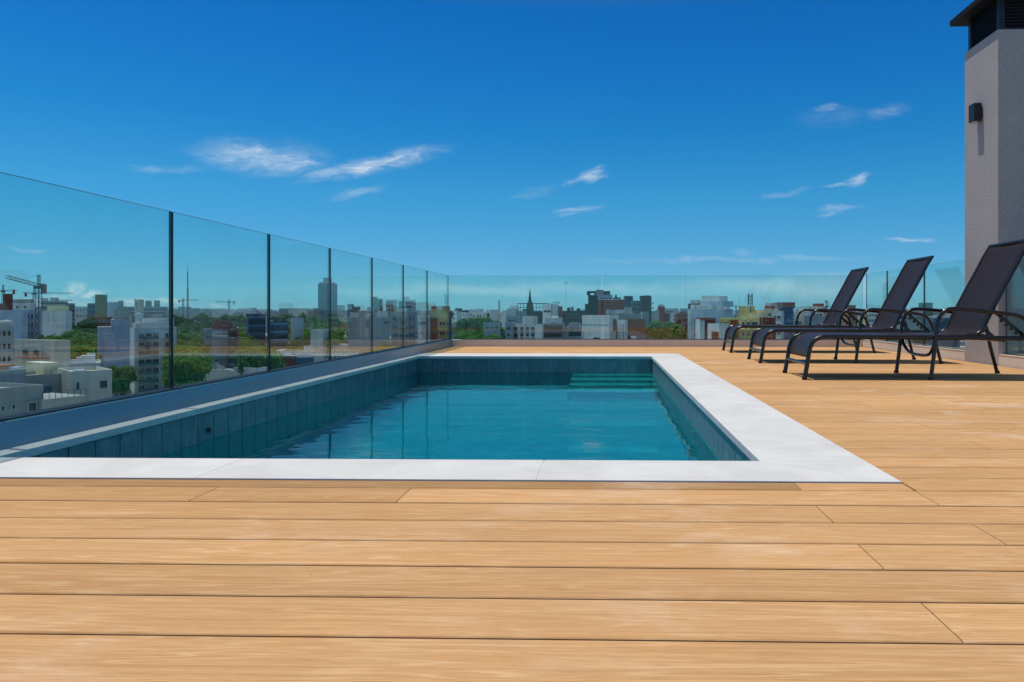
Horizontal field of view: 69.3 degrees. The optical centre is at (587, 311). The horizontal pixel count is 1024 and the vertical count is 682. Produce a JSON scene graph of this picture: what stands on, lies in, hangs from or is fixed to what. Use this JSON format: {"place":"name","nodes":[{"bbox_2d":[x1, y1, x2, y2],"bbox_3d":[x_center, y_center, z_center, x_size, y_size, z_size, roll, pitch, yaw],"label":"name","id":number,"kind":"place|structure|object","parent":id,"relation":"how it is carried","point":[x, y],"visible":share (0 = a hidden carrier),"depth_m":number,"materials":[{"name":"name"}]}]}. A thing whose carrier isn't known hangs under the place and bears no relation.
{"place":"outdoors","nodes":[
{"label":"outdoors","id":0,"kind":"place"},
{"bbox_2d":[0,363,25,383],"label":"building","id":1,"kind":"structure","parent":0,"point":[11,373],"depth_m":96.64,"materials":[{"name":"grey concrete"}]},
{"bbox_2d":[0,382,43,416],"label":"building","id":2,"kind":"structure","parent":0,"point":[16,398],"depth_m":86.17,"materials":[{"name":"concrete"}]},
{"bbox_2d":[13,299,34,309],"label":"building","id":3,"kind":"structure","parent":0,"point":[23,304],"depth_m":530.57,"materials":[{"name":"concrete"}]},
{"bbox_2d":[14,339,69,368],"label":"building","id":4,"kind":"structure","parent":0,"point":[27,350],"depth_m":115.66,"materials":[{"name":"white paint"}]},
{"bbox_2d":[41,306,71,337],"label":"building","id":5,"kind":"structure","parent":0,"point":[56,320],"depth_m":408.09,"materials":[{"name":"grey concrete"}]},
{"bbox_2d":[41,297,71,310],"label":"building","id":6,"kind":"structure","parent":0,"point":[45,302],"depth_m":636.21,"materials":[{"name":"concrete"}]},
{"bbox_2d":[65,303,74,330],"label":"building","id":7,"kind":"structure","parent":0,"point":[71,307],"depth_m":572.58,"materials":[{"name":"concrete"}]},
{"bbox_2d":[75,306,86,325],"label":"building","id":8,"kind":"structure","parent":0,"point":[80,313],"depth_m":612.69,"materials":[{"name":"grey concrete"}]},
{"bbox_2d":[70,353,100,366],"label":"building","id":9,"kind":"structure","parent":0,"point":[88,359],"depth_m":156.17,"materials":[{"name":"white paint"}]},
{"bbox_2d":[87,296,94,317],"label":"building","id":10,"kind":"structure","parent":0,"point":[90,309],"depth_m":530.43,"materials":[{"name":"grey glass"}]},
{"bbox_2d":[95,295,106,316],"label":"building","id":11,"kind":"structure","parent":0,"point":[100,305],"depth_m":510.15,"materials":[{"name":"green concrete"}]},
{"bbox_2d":[107,302,117,318],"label":"building","id":12,"kind":"structure","parent":0,"point":[111,306],"depth_m":712.26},
{"bbox_2d":[97,309,129,396],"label":"building","id":13,"kind":"structure","parent":0,"point":[113,344],"depth_m":211.04,"materials":[{"name":"concrete"}]},
{"bbox_2d":[116,301,133,315],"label":"building","id":14,"kind":"structure","parent":0,"point":[121,306],"depth_m":654.15,"materials":[{"name":"concrete"}]},
{"bbox_2d":[134,299,143,317],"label":"building","id":15,"kind":"structure","parent":0,"point":[138,305],"depth_m":569.25,"materials":[{"name":"grey concrete"}]},
{"bbox_2d":[186,308,199,318],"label":"building","id":16,"kind":"structure","parent":0,"point":[194,312],"depth_m":1656.44,"materials":[{"name":"concrete"}]},
{"bbox_2d":[204,320,228,367],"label":"building","id":17,"kind":"structure","parent":0,"point":[216,338],"depth_m":251.11,"materials":[{"name":"grey concrete"}]},
{"bbox_2d":[214,309,231,318],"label":"building","id":18,"kind":"structure","parent":0,"point":[219,313],"depth_m":1076.09,"materials":[{"name":"concrete"}]},
{"bbox_2d":[204,363,242,380],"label":"building","id":19,"kind":"structure","parent":0,"point":[218,371],"depth_m":184.25,"materials":[{"name":"white paint"}]},
{"bbox_2d":[270,320,287,350],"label":"building","id":20,"kind":"structure","parent":0,"point":[278,335],"depth_m":309.90,"materials":[{"name":"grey glass"}]},
{"bbox_2d":[291,317,302,340],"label":"building","id":21,"kind":"structure","parent":0,"point":[296,326],"depth_m":309.82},
{"bbox_2d":[296,346,319,361],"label":"building","id":22,"kind":"structure","parent":0,"point":[308,350],"depth_m":231.55,"materials":[{"name":"white paint"}]},
{"bbox_2d":[310,329,327,360],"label":"building","id":23,"kind":"structure","parent":0,"point":[318,337],"depth_m":265.02,"materials":[{"name":"white paint"}]},
{"bbox_2d":[318,278,337,318],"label":"building","id":24,"kind":"structure","parent":0,"point":[322,299],"depth_m":1093.73,"materials":[{"name":"blue glass"}]},
{"bbox_2d":[331,349,358,358],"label":"building","id":25,"kind":"structure","parent":0,"point":[337,353],"depth_m":228.09,"materials":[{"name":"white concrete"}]},
{"bbox_2d":[348,307,389,353],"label":"building","id":26,"kind":"structure","parent":0,"point":[359,330],"depth_m":238.70,"materials":[{"name":"concrete"}]},
{"bbox_2d":[388,306,418,345],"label":"building","id":27,"kind":"structure","parent":0,"point":[409,325],"depth_m":268.14,"materials":[{"name":"concrete"}]},
{"bbox_2d":[418,315,429,343],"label":"building","id":28,"kind":"structure","parent":0,"point":[421,328],"depth_m":231.99,"materials":[{"name":"grey"}]},
{"bbox_2d":[428,301,449,341],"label":"building","id":29,"kind":"structure","parent":0,"point":[438,316],"depth_m":234.22,"materials":[{"name":"concrete"}]},
{"bbox_2d":[452,310,461,338],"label":"building","id":30,"kind":"structure","parent":0,"point":[457,315],"depth_m":521.30,"materials":[{"name":"white concrete"}]},
{"bbox_2d":[0,0,973,311],"label":"sky","id":31,"kind":"structure","parent":0,"point":[676,153],"materials":[{"name":"blue"}]},
{"bbox_2d":[0,346,1023,681],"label":"deck","id":32,"kind":"structure","parent":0,"point":[916,574],"depth_m":1.44,"materials":[{"name":"brown"}]},
{"bbox_2d":[0,339,452,449],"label":"curb wall","id":33,"kind":"structure","parent":32,"relation":"on","point":[27,430],"depth_m":3.62,"materials":[{"name":"grey concrete"}]},
{"bbox_2d":[0,172,450,420],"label":"glass balustrade","id":34,"kind":"object","parent":33,"relation":"on","point":[48,410],"visible":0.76,"depth_m":4.58,"materials":[{"name":"teal"}]},
{"bbox_2d":[0,353,900,483],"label":"swimming pool","id":35,"kind":"structure","parent":32,"relation":"in","point":[746,437],"depth_m":2.93,"materials":[{"name":"white stone"}]},
{"bbox_2d":[159,373,717,460],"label":"water","id":36,"kind":"structure","parent":35,"relation":"in","point":[545,416],"depth_m":4.45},
{"bbox_2d":[452,339,862,346],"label":"curb wall","id":37,"kind":"structure","parent":32,"relation":"on","point":[606,343],"depth_m":10.49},
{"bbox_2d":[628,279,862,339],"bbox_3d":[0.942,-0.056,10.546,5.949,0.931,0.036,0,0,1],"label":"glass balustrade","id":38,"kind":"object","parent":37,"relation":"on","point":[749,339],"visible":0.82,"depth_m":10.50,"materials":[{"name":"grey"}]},
{"bbox_2d":[722,267,875,352],"bbox_3d":[2.606,-0.019,9.196,1.753,1.044,0.669,0,0,2],"label":"sun lounger","id":39,"kind":"object","parent":32,"relation":"on","point":[847,291],"visible":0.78,"depth_m":9.11,"materials":[{"name":"fabric"}]},
{"bbox_2d":[747,255,942,363],"bbox_3d":[2.538,-0.019,7.385,1.753,1.044,0.669,0,0,2],"label":"sun lounger","id":40,"kind":"object","parent":32,"relation":"on","point":[891,311],"visible":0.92,"depth_m":7.26,"materials":[{"name":"fabric"}]},
{"bbox_2d":[783,239,1023,380],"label":"sun lounger","id":41,"kind":"object","parent":32,"relation":"on","point":[972,311],"visible":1,"depth_m":5.59,"materials":[{"name":"fabric"}]},
{"bbox_2d":[863,340,1023,368],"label":"curb wall","id":42,"kind":"structure","parent":32,"relation":"on","point":[1012,361],"depth_m":7.88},
{"bbox_2d":[865,260,1023,355],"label":"glass balustrade","id":43,"kind":"object","parent":42,"relation":"on","point":[924,311],"visible":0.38,"depth_m":8.55,"materials":[{"name":"teal"}]},
{"bbox_2d":[517,303,548,312],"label":"steel frame","id":44,"kind":"object","parent":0,"point":[526,307],"visible":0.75,"depth_m":400.78,"materials":[{"name":"grey"}]},
{"bbox_2d":[543,316,564,338],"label":"building","id":45,"kind":"structure","parent":0,"point":[553,327],"depth_m":322.45,"materials":[{"name":"concrete"}]},
{"bbox_2d":[564,323,581,338],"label":"building","id":46,"kind":"structure","parent":0,"point":[572,330],"depth_m":325.26,"materials":[{"name":"grey concrete"}]},
{"bbox_2d":[598,295,624,314],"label":"building","id":47,"kind":"structure","parent":0,"point":[616,302],"depth_m":399.83,"materials":[{"name":"brick"}]},
{"bbox_2d":[605,307,640,319],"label":"building","id":48,"kind":"structure","parent":0,"point":[627,313],"depth_m":300.54,"materials":[{"name":"concrete"}]},
{"bbox_2d":[639,295,652,322],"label":"building","id":49,"kind":"structure","parent":0,"point":[646,302],"depth_m":439.30,"materials":[{"name":"grey concrete"}]},
{"bbox_2d":[675,312,687,338],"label":"building","id":50,"kind":"structure","parent":0,"point":[681,318],"depth_m":530.67,"materials":[{"name":"concrete"}]},
{"bbox_2d":[695,317,715,338],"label":"building","id":51,"kind":"structure","parent":0,"point":[701,327],"depth_m":224.19,"materials":[{"name":"concrete"}]},
{"bbox_2d":[688,296,732,338],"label":"building","id":52,"kind":"structure","parent":0,"point":[717,307],"depth_m":258.59,"materials":[{"name":"white paint"}]},
{"bbox_2d":[708,323,727,338],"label":"building","id":53,"kind":"structure","parent":0,"point":[716,330],"depth_m":205.80,"materials":[{"name":"concrete"}]},
{"bbox_2d":[764,303,773,317],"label":"building","id":54,"kind":"structure","parent":0,"point":[769,309],"depth_m":301.02,"materials":[{"name":"white concrete"}]},
{"bbox_2d":[808,300,826,315],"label":"building","id":55,"kind":"structure","parent":0,"point":[818,306],"depth_m":481.49,"materials":[{"name":"grey concrete"}]},
{"bbox_2d":[842,305,855,325],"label":"building","id":56,"kind":"structure","parent":0,"point":[854,315],"depth_m":466.12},
{"bbox_2d":[897,310,922,329],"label":"building","id":57,"kind":"structure","parent":0,"point":[911,325],"depth_m":514.68,"materials":[{"name":"grey concrete"}]},
{"bbox_2d":[950,0,1023,365],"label":"chimney tower","id":58,"kind":"structure","parent":0,"point":[994,143],"depth_m":6.87,"materials":[{"name":"grey paint"}]},
{"bbox_2d":[969,103,981,122],"bbox_3d":[3.767,-1.925,7.142,0.084,0.174,0.110,0,0,1],"label":"wall lamp","id":59,"kind":"object","parent":58,"relation":"attached to","point":[975,112],"visible":1,"depth_m":7.09,"materials":[{"name":"black"}]},
{"label":"ground","id":60,"kind":"structure","parent":0,"visible":0},
{"bbox_2d":[0,320,13,363],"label":"building","id":61,"kind":"structure","parent":60,"relation":"on","point":[6,341],"depth_m":172.12,"materials":[{"name":"white concrete"}]},
{"bbox_2d":[3,294,12,309],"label":"building","id":62,"kind":"structure","parent":60,"relation":"on","point":[8,301],"depth_m":573.10,"materials":[{"name":"brick"}]},
{"bbox_2d":[0,310,27,338],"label":"building","id":63,"kind":"structure","parent":60,"relation":"on","point":[19,318],"depth_m":424.62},
{"bbox_2d":[5,275,46,338],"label":"tower crane","id":64,"kind":"object","parent":60,"relation":"on","point":[43,287],"visible":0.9,"depth_m":335.72,"materials":[{"name":"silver metal"}]},
{"bbox_2d":[28,310,45,338],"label":"building","id":65,"kind":"structure","parent":60,"relation":"on","point":[31,323],"depth_m":433.13,"materials":[{"name":"grey concrete"}]},
{"bbox_2d":[26,361,58,374],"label":"building","id":66,"kind":"structure","parent":60,"relation":"on","point":[41,367],"depth_m":106.01,"materials":[{"name":"white paint"}]},
{"bbox_2d":[26,371,60,392],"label":"building","id":67,"kind":"structure","parent":60,"relation":"on","point":[51,382],"depth_m":100.95,"materials":[{"name":"concrete"}]},
{"bbox_2d":[38,388,86,409],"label":"building","id":68,"kind":"structure","parent":60,"relation":"on","point":[51,400],"depth_m":89.90,"materials":[{"name":"grey concrete"}]},
{"bbox_2d":[58,366,111,401],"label":"building","id":69,"kind":"structure","parent":60,"relation":"on","point":[95,382],"depth_m":99.74,"materials":[{"name":"white paint"}]},
{"bbox_2d":[75,339,96,350],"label":"tree","id":70,"kind":"object","parent":60,"relation":"on","point":[92,343],"visible":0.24,"depth_m":265.03,"materials":[{"name":"green plant"}]},
{"bbox_2d":[70,347,104,366],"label":"tree","id":71,"kind":"object","parent":60,"relation":"on","point":[78,352],"visible":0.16,"depth_m":183.33,"materials":[{"name":"green plant"}]},
{"bbox_2d":[91,317,112,331],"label":"building","id":72,"kind":"structure","parent":60,"relation":"on","point":[103,321],"depth_m":461.63,"materials":[{"name":"concrete"}]},
{"bbox_2d":[112,375,131,396],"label":"tree","id":73,"kind":"object","parent":60,"relation":"on","point":[120,385],"visible":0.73,"depth_m":151.39,"materials":[{"name":"green plant"}]},
{"bbox_2d":[107,365,138,395],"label":"tree","id":74,"kind":"object","parent":60,"relation":"on","point":[118,372],"visible":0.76,"depth_m":174.18,"materials":[{"name":"green plant"}]},
{"bbox_2d":[129,313,176,392],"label":"building","id":75,"kind":"structure","parent":60,"relation":"on","point":[149,343],"depth_m":234.48,"materials":[{"name":"concrete"}]},
{"bbox_2d":[144,300,167,317],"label":"building","id":76,"kind":"structure","parent":60,"relation":"on","point":[150,310],"depth_m":635.73,"materials":[{"name":"concrete"}]},
{"bbox_2d":[161,363,202,385],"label":"tree","id":77,"kind":"object","parent":60,"relation":"on","point":[166,377],"visible":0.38,"depth_m":149.35,"materials":[{"name":"green plant"}]},
{"bbox_2d":[162,358,202,385],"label":"tree","id":78,"kind":"object","parent":60,"relation":"on","point":[175,366],"visible":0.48,"depth_m":149.37,"materials":[{"name":"green plant"}]},
{"bbox_2d":[178,359,208,383],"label":"tree","id":79,"kind":"object","parent":60,"relation":"on","point":[193,372],"visible":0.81,"depth_m":150.00,"materials":[{"name":"green plant"}]},
{"bbox_2d":[173,350,214,376],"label":"tree","id":80,"kind":"object","parent":60,"relation":"on","point":[208,365],"visible":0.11,"depth_m":167.87,"materials":[{"name":"green plant"}]},
{"bbox_2d":[228,323,235,368],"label":"building","id":81,"kind":"structure","parent":60,"relation":"on","point":[231,344],"depth_m":248.94,"materials":[{"name":"grey concrete"}]},
{"bbox_2d":[233,345,260,359],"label":"tree","id":82,"kind":"object","parent":60,"relation":"on","point":[245,350],"visible":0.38,"depth_m":192.22,"materials":[{"name":"green plant"}]},
{"bbox_2d":[236,351,266,374],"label":"tree","id":83,"kind":"object","parent":60,"relation":"on","point":[243,362],"visible":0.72,"depth_m":179.70,"materials":[{"name":"green plant"}]},
{"bbox_2d":[238,350,266,368],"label":"tree","id":84,"kind":"object","parent":60,"relation":"on","point":[254,353],"visible":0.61,"depth_m":180.74,"materials":[{"name":"green plant"}]},
{"bbox_2d":[243,367,266,373],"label":"building","id":85,"kind":"structure","parent":60,"relation":"on","point":[248,370],"depth_m":177.80,"materials":[{"name":"white paint"}]},
{"bbox_2d":[246,314,265,345],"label":"building","id":86,"kind":"structure","parent":60,"relation":"on","point":[256,326],"depth_m":305.18,"materials":[{"name":"glass"}]},
{"bbox_2d":[264,351,286,369],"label":"tree","id":87,"kind":"object","parent":60,"relation":"on","point":[276,362],"visible":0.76,"depth_m":184.39,"materials":[{"name":"green plant"}]},
{"bbox_2d":[277,350,295,367],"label":"building","id":88,"kind":"structure","parent":60,"relation":"on","point":[290,358],"depth_m":200.44,"materials":[{"name":"concrete"}]},
{"bbox_2d":[289,308,305,320],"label":"building","id":89,"kind":"structure","parent":60,"relation":"on","point":[296,311],"depth_m":1427.34,"materials":[{"name":"white concrete"}]},
{"bbox_2d":[296,355,313,364],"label":"building","id":90,"kind":"structure","parent":60,"relation":"on","point":[302,359],"depth_m":200.92,"materials":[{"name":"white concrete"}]},
{"bbox_2d":[324,344,347,359],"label":"building","id":91,"kind":"structure","parent":60,"relation":"on","point":[342,346],"depth_m":254.11,"materials":[{"name":"white paint"}]},
{"bbox_2d":[404,297,415,310],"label":"building","id":92,"kind":"structure","parent":60,"relation":"on","point":[410,304],"depth_m":1006.74,"materials":[{"name":"white concrete"}]},
{"bbox_2d":[446,312,454,338],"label":"building","id":93,"kind":"structure","parent":60,"relation":"on","point":[451,333],"depth_m":239.48,"materials":[{"name":"grey concrete"}]},
{"bbox_2d":[37,305,939,317],"bbox_3d":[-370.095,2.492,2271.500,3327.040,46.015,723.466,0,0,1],"label":"distant city","id":94,"kind":"object","parent":60,"relation":"on","point":[341,307],"visible":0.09,"depth_m":2273.37},
{"bbox_2d":[484,322,499,337],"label":"building","id":95,"kind":"structure","parent":60,"relation":"on","point":[490,328],"depth_m":331.77,"materials":[{"name":"grey concrete"}]},
{"bbox_2d":[505,322,514,338],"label":"building","id":96,"kind":"structure","parent":60,"relation":"on","point":[509,330],"depth_m":333.97,"materials":[{"name":"grey concrete"}]},
{"bbox_2d":[506,306,526,323],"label":"building","id":97,"kind":"structure","parent":60,"relation":"on","point":[516,316],"depth_m":361.35,"materials":[{"name":"concrete"}]},
{"bbox_2d":[514,313,542,338],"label":"building","id":98,"kind":"structure","parent":60,"relation":"on","point":[530,327],"depth_m":336.47,"materials":[{"name":"white concrete"}]},
{"bbox_2d":[527,311,542,323],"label":"building","id":99,"kind":"structure","parent":60,"relation":"on","point":[538,314],"depth_m":402.76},
{"bbox_2d":[543,304,557,322],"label":"building","id":100,"kind":"structure","parent":60,"relation":"on","point":[546,310],"depth_m":387.50,"materials":[{"name":"grey"}]},
{"bbox_2d":[563,306,587,326],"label":"building","id":101,"kind":"structure","parent":60,"relation":"on","point":[569,316],"depth_m":420.33,"materials":[{"name":"grey concrete"}]},
{"bbox_2d":[212,316,964,348],"bbox_3d":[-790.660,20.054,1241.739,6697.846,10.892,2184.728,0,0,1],"label":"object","id":102,"kind":"object","parent":60,"relation":"on","point":[962,343],"visible":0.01,"depth_m":798.58,"materials":[{"name":"concrete"}]},
{"bbox_2d":[587,291,597,314],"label":"building","id":103,"kind":"structure","parent":60,"relation":"on","point":[592,304],"depth_m":460.06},
{"bbox_2d":[582,315,617,338],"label":"building","id":104,"kind":"structure","parent":60,"relation":"on","point":[597,326],"depth_m":253.62,"materials":[{"name":"white paint"}]},
{"bbox_2d":[596,290,611,298],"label":"building","id":105,"kind":"structure","parent":60,"relation":"on","point":[601,294],"depth_m":455.90,"materials":[{"name":"concrete"}]},
{"bbox_2d":[616,320,627,338],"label":"building","id":106,"kind":"structure","parent":60,"relation":"on","point":[621,329],"depth_m":249.70,"materials":[{"name":"white paint"}]},
{"bbox_2d":[624,319,644,338],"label":"building","id":107,"kind":"structure","parent":60,"relation":"on","point":[636,328],"depth_m":249.66,"materials":[{"name":"brick"}]},
{"bbox_2d":[645,319,666,333],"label":"tree","id":108,"kind":"object","parent":60,"relation":"on","point":[652,325],"visible":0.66,"depth_m":286.49,"materials":[{"name":"green plant"}]},
{"bbox_2d":[657,305,664,321],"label":"building","id":109,"kind":"structure","parent":60,"relation":"on","point":[661,309],"depth_m":558.81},
{"bbox_2d":[668,324,685,338],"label":"tree","id":110,"kind":"object","parent":60,"relation":"on","point":[678,327],"visible":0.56,"depth_m":286.37,"materials":[{"name":"green plant"}]},
{"bbox_2d":[720,294,766,338],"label":"building","id":111,"kind":"structure","parent":60,"relation":"on","point":[749,315],"depth_m":225.12,"materials":[{"name":"yellow paint"}]},
{"bbox_2d":[759,317,775,338],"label":"building","id":112,"kind":"structure","parent":60,"relation":"on","point":[767,321],"depth_m":219.76,"materials":[{"name":"brick"}]},
{"bbox_2d":[772,309,783,338],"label":"building","id":113,"kind":"structure","parent":60,"relation":"on","point":[778,314],"depth_m":279.79,"materials":[{"name":"white concrete"}]},
{"bbox_2d":[774,302,794,338],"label":"building","id":114,"kind":"structure","parent":60,"relation":"on","point":[787,308],"depth_m":280.26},
{"bbox_2d":[794,308,810,333],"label":"building","id":115,"kind":"structure","parent":60,"relation":"on","point":[805,313],"depth_m":290.80,"materials":[{"name":"white concrete"}]},
{"bbox_2d":[802,316,825,324],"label":"building","id":116,"kind":"structure","parent":60,"relation":"on","point":[815,320],"depth_m":285.98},
{"bbox_2d":[921,318,959,347],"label":"building","id":117,"kind":"structure","parent":60,"relation":"on","point":[945,342],"depth_m":326.31,"materials":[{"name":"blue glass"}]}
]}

